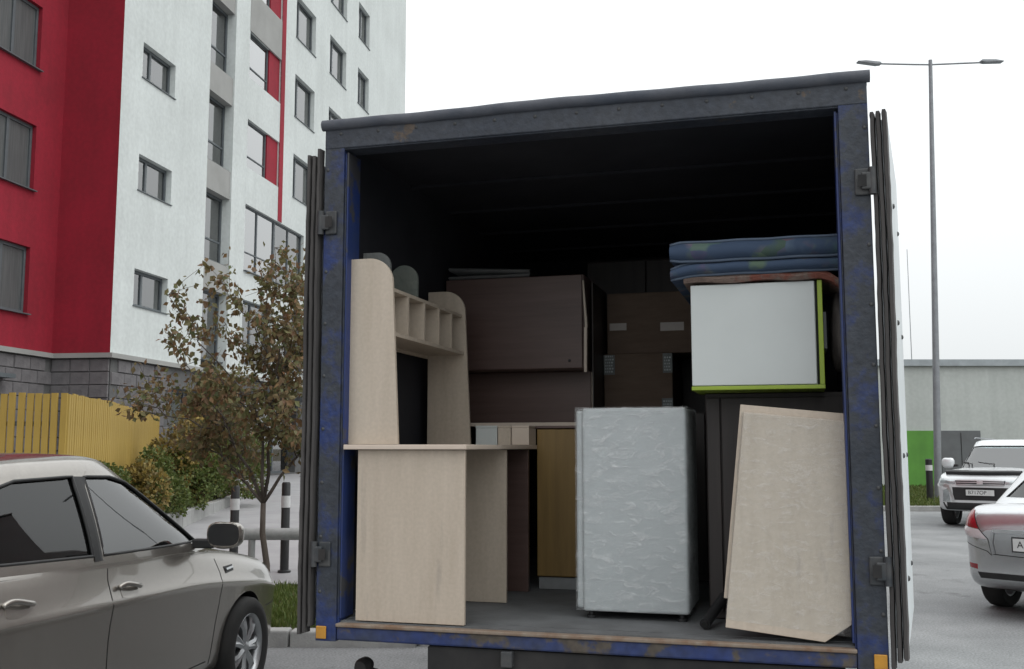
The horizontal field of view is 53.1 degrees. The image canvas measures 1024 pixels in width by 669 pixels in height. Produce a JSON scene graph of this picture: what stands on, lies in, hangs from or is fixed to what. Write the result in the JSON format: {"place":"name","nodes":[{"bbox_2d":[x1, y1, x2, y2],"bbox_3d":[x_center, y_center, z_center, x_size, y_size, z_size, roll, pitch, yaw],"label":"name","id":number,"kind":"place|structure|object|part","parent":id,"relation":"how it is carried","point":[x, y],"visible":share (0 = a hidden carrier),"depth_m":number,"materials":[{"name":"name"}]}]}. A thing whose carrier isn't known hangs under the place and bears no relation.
{"place":"outdoors","nodes":[
{"label":"outdoors","id":0,"kind":"place"},
{"bbox_2d":[183,474,299,583],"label":"pavement","id":1,"kind":"structure","parent":0,"point":[249,513],"depth_m":17.86,"materials":[{"name":"grey concrete"}]},
{"bbox_2d":[0,392,159,470],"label":"board fence","id":2,"kind":"object","parent":1,"relation":"on","point":[98,429],"visible":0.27,"depth_m":13.34,"materials":[{"name":"yellow wood"}]},
{"bbox_2d":[167,495,241,527],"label":"bed kerb","id":3,"kind":"structure","parent":1,"relation":"on","point":[213,507],"depth_m":18.22,"materials":[{"name":"grey concrete"}]},
{"bbox_2d":[181,363,265,496],"bbox_3d":[-6.889,2.265,24.424,2.098,3.263,2.170,1,-6,-13],"label":"russet shrub","id":4,"kind":"object","parent":1,"relation":"on","point":[236,409],"visible":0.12,"depth_m":24.48,"materials":[{"name":"brown plant"}]},
{"bbox_2d":[229,485,239,552],"bbox_3d":[-3.220,2.257,11.874,0.150,1.000,0.150,0,-6,0],"label":"bollard","id":5,"kind":"object","parent":1,"relation":"on","point":[234,505],"visible":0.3,"depth_m":11.86,"materials":[{"name":"black plastic"}]},
{"bbox_2d":[244,528,298,557],"bbox_3d":[-2.025,2.444,11.411,2.250,0.566,0.132,0,-6,-1],"label":"barrier rail","id":6,"kind":"object","parent":1,"relation":"on","point":[251,535],"visible":0.1,"depth_m":11.37,"materials":[{"name":"grey metal"}]},
{"bbox_2d":[278,482,290,572],"bbox_3d":[-2.630,2.237,11.876,0.150,1.040,0.150,0,-6,0],"label":"bollard","id":7,"kind":"object","parent":1,"relation":"on","point":[285,523],"visible":1,"depth_m":11.84,"materials":[{"name":"black plastic"}]},
{"bbox_2d":[264,511,1023,668],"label":"asphalt road","id":8,"kind":"structure","parent":0,"point":[959,621],"depth_m":9.05,"materials":[{"name":"grey asphalt"}]},
{"bbox_2d":[0,453,274,668],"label":"bronze sedan","id":9,"kind":"object","parent":8,"relation":"on","point":[102,566],"visible":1,"depth_m":5.15,"materials":[{"name":"paint"}]},
{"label":"rear side window","id":10,"kind":"part","parent":9,"relation":"part of","materials":[{"name":"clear glass"}]},
{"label":"front side window","id":11,"kind":"part","parent":9,"relation":"part of","materials":[{"name":"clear glass"}]},
{"bbox_2d":[0,0,405,479],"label":"apartment building","id":12,"kind":"structure","parent":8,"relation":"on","point":[151,151],"depth_m":25.65,"materials":[{"name":"white paint"}]},
{"bbox_2d":[0,240,30,314],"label":"window","id":13,"kind":"structure","parent":12,"relation":"in","point":[12,256],"depth_m":22.52,"materials":[{"name":"grey glass"}]},
{"bbox_2d":[0,110,37,191],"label":"window","id":14,"kind":"structure","parent":12,"relation":"in","point":[15,134],"depth_m":22.70,"materials":[{"name":"grey glass"}]},
{"bbox_2d":[0,0,43,71],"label":"window","id":15,"kind":"structure","parent":12,"relation":"in","point":[18,18],"depth_m":22.94,"materials":[{"name":"grey glass"}]},
{"bbox_2d":[132,270,167,314],"bbox_3d":[-9.176,-1.056,25.353,0.585,0.936,1.690,-1,-6,9],"label":"window","id":16,"kind":"structure","parent":12,"relation":"in","point":[147,294],"depth_m":25.50,"materials":[{"name":"grey glass"}]},
{"bbox_2d":[137,157,171,205],"bbox_3d":[-9.176,-3.859,25.662,0.585,0.936,1.690,-1,-6,9],"label":"window","id":17,"kind":"structure","parent":12,"relation":"in","point":[151,178],"depth_m":25.81,"materials":[{"name":"grey glass"}]},
{"bbox_2d":[142,47,175,99],"bbox_3d":[-9.176,-6.662,25.971,0.585,0.936,1.690,-1,-6,9],"label":"window","id":18,"kind":"structure","parent":12,"relation":"in","point":[155,71],"depth_m":26.12,"materials":[{"name":"grey glass"}]},
{"bbox_2d":[169,389,195,447],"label":"window","id":19,"kind":"structure","parent":12,"relation":"in","point":[174,406],"depth_m":26.94,"materials":[{"name":"grey glass"}]},
{"bbox_2d":[201,290,222,362],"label":"window","id":20,"kind":"structure","parent":12,"relation":"in","point":[208,316],"depth_m":29.19,"materials":[{"name":"grey glass"}]},
{"bbox_2d":[204,192,225,265],"bbox_3d":[-8.730,-3.052,29.144,0.585,1.996,1.660,-1,-6,9],"label":"window","id":21,"kind":"structure","parent":12,"relation":"in","point":[213,215],"depth_m":29.49,"materials":[{"name":"grey glass"}]},
{"bbox_2d":[207,95,226,169],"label":"window","id":22,"kind":"structure","parent":12,"relation":"in","point":[216,125],"depth_m":29.80,"materials":[{"name":"grey glass"}]},
{"bbox_2d":[211,2,227,72],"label":"window","id":23,"kind":"structure","parent":12,"relation":"in","point":[219,17],"depth_m":30.11,"materials":[{"name":"grey glass"}]},
{"bbox_2d":[241,301,267,364],"bbox_3d":[-8.127,0.013,31.714,0.585,1.946,2.360,-1,-6,9],"label":"window","id":24,"kind":"structure","parent":12,"relation":"in","point":[251,339],"depth_m":31.52,"materials":[{"name":"grey glass"}]},
{"bbox_2d":[247,122,265,177],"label":"window","id":25,"kind":"structure","parent":12,"relation":"in","point":[256,139],"depth_m":32.17,"materials":[{"name":"grey glass"}]},
{"bbox_2d":[249,33,267,91],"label":"window","id":26,"kind":"structure","parent":12,"relation":"in","point":[258,70],"depth_m":32.47,"materials":[{"name":"grey glass"}]},
{"bbox_2d":[243,205,278,283],"bbox_3d":[-8.096,-2.809,32.124,0.655,2.078,2.556,-1,-6,9],"label":"window","id":27,"kind":"structure","parent":12,"relation":"in","point":[259,228],"depth_m":32.10,"materials":[{"name":"grey glass"}]},
{"bbox_2d":[244,398,289,473],"bbox_3d":[-7.905,3.251,32.594,0.070,2.350,4.200,-1,-6,9],"label":"window","id":28,"kind":"structure","parent":12,"relation":"in","point":[278,464],"depth_m":33.62,"materials":[{"name":"grey glass"}]},
{"bbox_2d":[273,222,300,291],"bbox_3d":[-7.702,-2.543,34.529,0.655,2.078,2.446,-1,-6,9],"label":"window","id":29,"kind":"structure","parent":12,"relation":"in","point":[281,233],"depth_m":34.48,"materials":[{"name":"grey glass"}]},
{"bbox_2d":[281,314,302,374],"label":"window","id":30,"kind":"structure","parent":12,"relation":"in","point":[282,351],"depth_m":34.92,"materials":[{"name":"grey glass"}]},
{"bbox_2d":[292,157,307,205],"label":"window","id":31,"kind":"structure","parent":12,"relation":"in","point":[300,171],"depth_m":36.00,"materials":[{"name":"grey glass"}]},
{"bbox_2d":[294,78,314,132],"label":"window","id":32,"kind":"structure","parent":12,"relation":"in","point":[302,94],"depth_m":36.40,"materials":[{"name":"grey glass"}]},
{"bbox_2d":[296,0,316,57],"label":"window","id":33,"kind":"structure","parent":12,"relation":"in","point":[304,20],"depth_m":36.73,"materials":[{"name":"grey glass"}]},
{"bbox_2d":[329,111,337,119],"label":"window","id":34,"kind":"structure","parent":12,"relation":"in","point":[331,116],"depth_m":39.47,"materials":[{"name":"grey glass"}]},
{"bbox_2d":[329,39,346,89],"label":"window","id":35,"kind":"structure","parent":12,"relation":"in","point":[336,56],"depth_m":40.14,"materials":[{"name":"grey glass"}]},
{"bbox_2d":[331,0,347,21],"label":"window","id":36,"kind":"structure","parent":12,"relation":"in","point":[339,4],"depth_m":40.65,"materials":[{"name":"grey glass"}]},
{"bbox_2d":[357,72,368,114],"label":"window","id":37,"kind":"structure","parent":12,"relation":"in","point":[361,81],"depth_m":43.32,"materials":[{"name":"grey glass"}]},
{"bbox_2d":[358,7,369,50],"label":"window","id":38,"kind":"structure","parent":12,"relation":"in","point":[362,17],"depth_m":43.61,"materials":[{"name":"grey glass"}]},
{"bbox_2d":[268,627,428,647],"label":"kerb","id":39,"kind":"structure","parent":8,"relation":"on","point":[282,637],"depth_m":8.14,"materials":[{"name":"grey concrete"}]},
{"bbox_2d":[297,69,913,668],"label":"box truck","id":40,"kind":"object","parent":8,"relation":"on","point":[557,185],"visible":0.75,"depth_m":4.24,"materials":[{"name":"paint"}]},
{"bbox_3d":[-0.708,0.266,4.746,0.071,2.013,1.052,-2,-7,15],"label":"left door","id":41,"kind":"part","parent":40,"relation":"part of","materials":[{"name":"grey metal"}]},
{"bbox_2d":[343,259,536,625],"bbox_3d":[-0.291,0.468,4.691,0.557,1.485,1.170,-2,-7,16],"label":"computer desk","id":42,"kind":"object","parent":40,"relation":"on","point":[432,531],"visible":0.96,"depth_m":4.24,"materials":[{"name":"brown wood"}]},
{"bbox_2d":[363,253,391,270],"bbox_3d":[-0.588,-0.270,4.463,0.128,0.173,0.018,-2,-7,16],"label":"rounded board","id":43,"kind":"object","parent":42,"relation":"on","point":[384,258],"visible":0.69,"depth_m":4.46,"materials":[{"name":"grey wood"}]},
{"bbox_2d":[392,265,418,297],"bbox_3d":[-0.491,-0.238,4.663,0.135,0.154,0.020,-2,-7,16],"label":"arched board","id":44,"kind":"object","parent":42,"relation":"on","point":[406,279],"visible":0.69,"depth_m":4.65,"materials":[{"name":"grey wood"}]},
{"bbox_2d":[476,426,497,444],"bbox_3d":[-0.108,0.507,5.141,0.112,0.096,0.144,-2,-7,16],"label":"box","id":45,"kind":"object","parent":42,"relation":"on","point":[486,435],"visible":0.72,"depth_m":5.07,"materials":[{"name":"white cardboard"}]},
{"bbox_2d":[497,426,511,444],"bbox_3d":[-0.020,0.504,5.117,0.069,0.096,0.144,-2,-7,16],"label":"box","id":46,"kind":"object","parent":42,"relation":"on","point":[504,435],"visible":0.69,"depth_m":5.05,"materials":[{"name":"beige cardboard"}]},
{"bbox_2d":[511,425,535,444],"bbox_3d":[0.059,0.502,5.095,0.091,0.096,0.144,-2,-7,16],"label":"box","id":47,"kind":"object","parent":42,"relation":"on","point":[523,434],"visible":0.98,"depth_m":5.03,"materials":[{"name":"beige cardboard"}]},
{"bbox_2d":[507,450,528,591],"bbox_3d":[0.021,0.909,5.021,0.126,0.683,0.025,-2,-7,16],"label":"brown board","id":48,"kind":"object","parent":40,"relation":"on","point":[517,520],"visible":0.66,"depth_m":5.01,"materials":[{"name":"brown wood"}]},
{"bbox_2d":[535,426,577,589],"bbox_3d":[0.467,0.860,5.123,0.673,0.802,0.240,-2,-7,16],"label":"orange cabinet","id":49,"kind":"object","parent":40,"relation":"on","point":[556,507],"visible":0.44,"depth_m":5.07,"materials":[{"name":"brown wood"}]},
{"bbox_2d":[470,422,575,428],"bbox_3d":[0.159,0.499,5.595,0.890,0.018,0.750,-2,-7,16],"label":"beige board","id":50,"kind":"object","parent":49,"relation":"on","point":[473,425],"visible":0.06,"depth_m":5.22,"materials":[{"name":"brown wood"}]},
{"bbox_2d":[468,371,592,422],"bbox_3d":[0.114,0.370,5.805,0.778,0.282,0.380,-2,-7,16],"label":"dark cabinet","id":51,"kind":"object","parent":50,"relation":"on","point":[533,397],"visible":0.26,"depth_m":5.61,"materials":[{"name":"brown wood"}]},
{"bbox_2d":[446,274,600,373],"bbox_3d":[0.089,-0.024,5.756,0.791,0.520,0.570,-2,-7,16],"label":"dark cabinet","id":52,"kind":"object","parent":51,"relation":"on","point":[529,324],"visible":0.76,"depth_m":5.48,"materials":[{"name":"brown wood"}]},
{"bbox_2d":[448,268,538,280],"bbox_3d":[-0.066,-0.317,5.793,0.460,0.067,0.465,-2,-7,16],"label":"folded sheet","id":53,"kind":"object","parent":52,"relation":"on","point":[468,273],"visible":0.55,"depth_m":5.59,"materials":[{"name":"grey fabric"}]},
{"bbox_3d":[0.007,-0.060,5.499,0.758,0.496,0.028,-2,-7,16],"label":"door","id":54,"kind":"part","parent":52,"relation":"part of","materials":[{"name":"brown wood"}]},
{"bbox_3d":[0.282,0.831,5.069,0.320,0.720,0.017,-2,-7,16],"label":"door","id":55,"kind":"part","parent":49,"relation":"part of","materials":[{"name":"orange wood"}]},
{"bbox_2d":[576,407,698,621],"bbox_3d":[0.540,0.748,4.375,0.481,0.862,0.428,-2,-7,16],"label":"wrapped appliance","id":56,"kind":"object","parent":40,"relation":"on","point":[637,543],"visible":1,"depth_m":4.18,"materials":[{"name":"grey plastic"}]},
{"bbox_2d":[576,411,583,607],"bbox_3d":[0.335,0.743,4.442,0.027,0.808,0.390,-2,-7,16],"label":"door slab","id":57,"kind":"structure","parent":56,"relation":"in","point":[580,561],"depth_m":4.25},
{"bbox_2d":[700,592,727,628],"bbox_3d":[0.878,1.052,4.203,0.049,0.217,0.628,-3,-7,26],"label":"black tube","id":58,"kind":"object","parent":40,"relation":"on","point":[713,612],"visible":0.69,"depth_m":4.00,"materials":[{"name":"plastic"}]},
{"bbox_2d":[669,234,837,307],"bbox_3d":[1.128,-0.245,4.557,0.713,0.158,1.168,-2,-7,16],"label":"folded mattress","id":59,"kind":"object","parent":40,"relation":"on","point":[781,254],"visible":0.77,"depth_m":4.03,"materials":[{"name":"blue fabric"}]},
{"bbox_2d":[705,392,842,618],"bbox_3d":[1.208,0.740,4.567,0.590,0.918,0.898,-2,-7,16],"label":"dark wardrobe","id":60,"kind":"object","parent":40,"relation":"on","point":[722,415],"visible":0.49,"depth_m":4.21,"materials":[{"name":"black wood"}]},
{"bbox_3d":[0.836,0.697,4.216,0.055,0.870,0.016,-2,-7,16],"label":"door","id":61,"kind":"part","parent":60,"relation":"part of","materials":[{"name":"black wood"}]},
{"bbox_2d":[690,280,826,394],"bbox_3d":[1.015,0.023,4.200,0.522,0.424,0.357,-2,-7,16],"label":"green edged cabinet","id":62,"kind":"object","parent":60,"relation":"on","point":[770,337],"visible":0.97,"depth_m":4.03,"materials":[{"name":"green laminate"}]},
{"bbox_3d":[0.950,-0.002,4.045,0.478,0.404,0.015,-2,-7,16],"label":"door","id":63,"kind":"part","parent":62,"relation":"part of","materials":[{"name":"white laminate"}]},
{"bbox_2d":[683,271,838,296],"bbox_3d":[1.028,-0.195,4.209,0.600,0.080,0.378,-2,-7,16],"label":"folded rug","id":64,"kind":"object","parent":62,"relation":"on","point":[830,284],"visible":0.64,"depth_m":4.05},
{"bbox_3d":[1.118,0.688,4.137,0.519,0.870,0.016,-2,-7,16],"label":"door","id":65,"kind":"part","parent":60,"relation":"part of","materials":[{"name":"black wood"}]},
{"bbox_2d":[829,292,841,371],"bbox_3d":[1.358,-0.009,4.199,0.108,0.341,0.345,-2,-7,16],"label":"stuffed bag","id":66,"kind":"object","parent":60,"relation":"on","point":[834,337],"visible":0.41,"depth_m":4.09,"materials":[{"name":"black fabric"}]},
{"bbox_2d":[724,405,851,641],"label":"wrapped boards","id":67,"kind":"object","parent":40,"relation":"on","point":[787,570],"visible":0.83,"depth_m":3.76,"materials":[{"name":"brown wood"}]},
{"bbox_3d":[1.536,0.220,4.109,0.071,1.986,1.052,-3,-7,22],"label":"right door","id":68,"kind":"part","parent":40,"relation":"part of","materials":[{"name":"white metal"}]},
{"bbox_3d":[0.835,0.891,5.752,0.575,0.878,0.700,-2,-7,16],"label":"wardrobe","id":69,"kind":"object","parent":40,"relation":"on","visible":0},
{"bbox_2d":[591,283,606,407],"bbox_3d":[0.486,0.086,5.678,0.007,0.694,0.400,-2,-7,16],"label":"dark board","id":70,"kind":"object","parent":69,"relation":"on","point":[599,332],"visible":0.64,"depth_m":5.63,"materials":[{"name":"black wood"}]},
{"bbox_2d":[604,353,681,407],"bbox_3d":[0.762,0.296,5.904,0.382,0.336,0.474,-2,-7,16],"label":"cardboard box","id":71,"kind":"object","parent":69,"relation":"on","point":[649,380],"visible":0.97,"depth_m":5.69,"materials":[{"name":"brown cardboard"}]},
{"bbox_2d":[607,291,691,359],"bbox_3d":[0.827,-0.043,5.935,0.477,0.346,0.452,-2,-7,16],"label":"cardboard box","id":72,"kind":"object","parent":71,"relation":"on","point":[649,322],"visible":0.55,"depth_m":5.72,"materials":[{"name":"brown cardboard"}]},
{"bbox_2d":[883,506,940,510],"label":"kerb","id":73,"kind":"structure","parent":8,"relation":"on","point":[925,508],"depth_m":25.50,"materials":[{"name":"grey concrete"}]},
{"bbox_2d":[937,437,1023,523],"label":"white suv","id":74,"kind":"object","parent":8,"relation":"on","point":[989,471],"visible":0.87,"depth_m":20.50,"materials":[{"name":"paint"}]},
{"bbox_2d":[964,471,1023,606],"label":"silver sedan","id":75,"kind":"object","parent":8,"relation":"on","point":[994,532],"visible":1,"depth_m":9.51,"materials":[{"name":"paint"}]},
{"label":"rear window","id":76,"kind":"part","parent":75,"relation":"part of","materials":[{"name":"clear glass"}]},
{"bbox_2d":[587,258,705,412],"bbox_3d":[0.906,0.483,6.524,0.750,1.858,0.570,-2,-7,16],"label":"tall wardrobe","id":77,"kind":"object","parent":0,"point":[630,276],"visible":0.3,"depth_m":6.35,"materials":[{"name":"black wood"}]},
{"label":"door","id":78,"kind":"part","parent":77,"relation":"part of","materials":[{"name":"black wood"}]},
{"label":"door","id":79,"kind":"part","parent":77,"relation":"part of","materials":[{"name":"black wood"}]},
{"bbox_2d":[405,0,1023,358],"label":"sky","id":80,"kind":"structure","parent":0,"point":[460,53],"materials":[{"name":"white"}]},
{"bbox_2d":[882,484,939,505],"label":"grass","id":81,"kind":"structure","parent":0,"point":[918,494],"depth_m":28.36,"materials":[{"name":"green plant"}]},
{"bbox_2d":[877,359,1023,485],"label":"building","id":82,"kind":"structure","parent":0,"point":[981,398],"depth_m":36.14,"materials":[{"name":"grey metal"}]},
{"bbox_2d":[907,254,911,358],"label":"antenna mast","id":83,"kind":"object","parent":82,"relation":"on","point":[909,308],"visible":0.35,"depth_m":60.51,"materials":[{"name":"grey metal"}]},
{"bbox_2d":[941,431,980,473],"bbox_3d":[15.755,4.350,35.889,1.390,1.950,0.090,0,-6,0],"label":"door","id":84,"kind":"structure","parent":82,"relation":"in","point":[957,445],"depth_m":35.91,"materials":[{"name":"grey metal"}]},
{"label":"verge far soil","id":85,"kind":"structure","parent":0,"visible":0},
{"bbox_2d":[856,59,1003,497],"bbox_3d":[12.201,-1.786,29.587,4.443,12.970,0.295,2,-6,-4],"label":"street lamp","id":86,"kind":"object","parent":85,"relation":"on","point":[936,398],"visible":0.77,"depth_m":29.51,"materials":[{"name":"grey metal"}]},
{"bbox_2d":[925,459,934,500],"bbox_3d":[11.550,4.018,28.330,0.270,1.150,0.270,0,-6,0],"label":"bollard","id":87,"kind":"object","parent":85,"relation":"on","point":[929,477],"visible":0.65,"depth_m":28.27,"materials":[{"name":"black plastic"}]},
{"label":"verge soil","id":88,"kind":"structure","parent":0,"visible":0},
{"bbox_2d":[107,240,304,571],"bbox_3d":[-2.904,0.819,10.490,2.504,3.876,2.197,-1,-6,9],"label":"rowan tree","id":89,"kind":"object","parent":88,"relation":"on","point":[281,396],"visible":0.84,"depth_m":10.38,"materials":[{"name":"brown plant"}]},
{"bbox_2d":[271,580,315,628],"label":"grass","id":90,"kind":"structure","parent":88,"relation":"on","point":[283,610],"depth_m":9.25,"materials":[{"name":"green plant"}]},
{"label":"planting bed","id":91,"kind":"structure","parent":0,"visible":0},
{"bbox_2d":[99,460,132,484],"bbox_3d":[-5.886,2.281,14.492,0.968,1.046,1.556,3,-7,-24],"label":"hedge bush","id":92,"kind":"object","parent":91,"relation":"on","point":[121,472],"visible":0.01,"depth_m":14.39,"materials":[{"name":"green plant"}]},
{"bbox_2d":[123,456,174,510],"bbox_3d":[-5.566,2.399,15.800,0.830,1.053,1.063,0,-6,0],"label":"yellow shrub","id":93,"kind":"object","parent":91,"relation":"on","point":[140,468],"visible":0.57,"depth_m":15.55,"materials":[{"name":"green plant"}]},
{"bbox_2d":[126,444,191,517],"bbox_3d":[-5.704,2.365,16.279,1.174,1.232,1.625,0,-6,0],"label":"hedge bush","id":94,"kind":"object","parent":91,"relation":"on","point":[178,481],"visible":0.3,"depth_m":16.40,"materials":[{"name":"green plant"}]},
{"bbox_2d":[145,412,219,506],"bbox_3d":[-5.922,2.235,18.479,1.548,1.929,1.590,6,-8,-42],"label":"yellow shrub","id":95,"kind":"object","parent":91,"relation":"on","point":[161,441],"visible":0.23,"depth_m":18.17,"materials":[{"name":"green plant"}]},
{"bbox_2d":[146,447,231,510],"bbox_3d":[-5.708,2.568,18.280,1.541,1.224,1.805,6,-9,-43],"label":"hedge bush","id":96,"kind":"object","parent":91,"relation":"on","point":[208,487],"visible":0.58,"depth_m":18.11,"materials":[{"name":"green plant"}]},
{"bbox_2d":[206,430,272,499],"bbox_3d":[-5.896,2.691,21.078,1.634,1.519,2.630,0,-6,0],"label":"hedge bush","id":97,"kind":"object","parent":91,"relation":"on","point":[226,492],"visible":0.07,"depth_m":21.35,"materials":[{"name":"green plant"}]}
]}

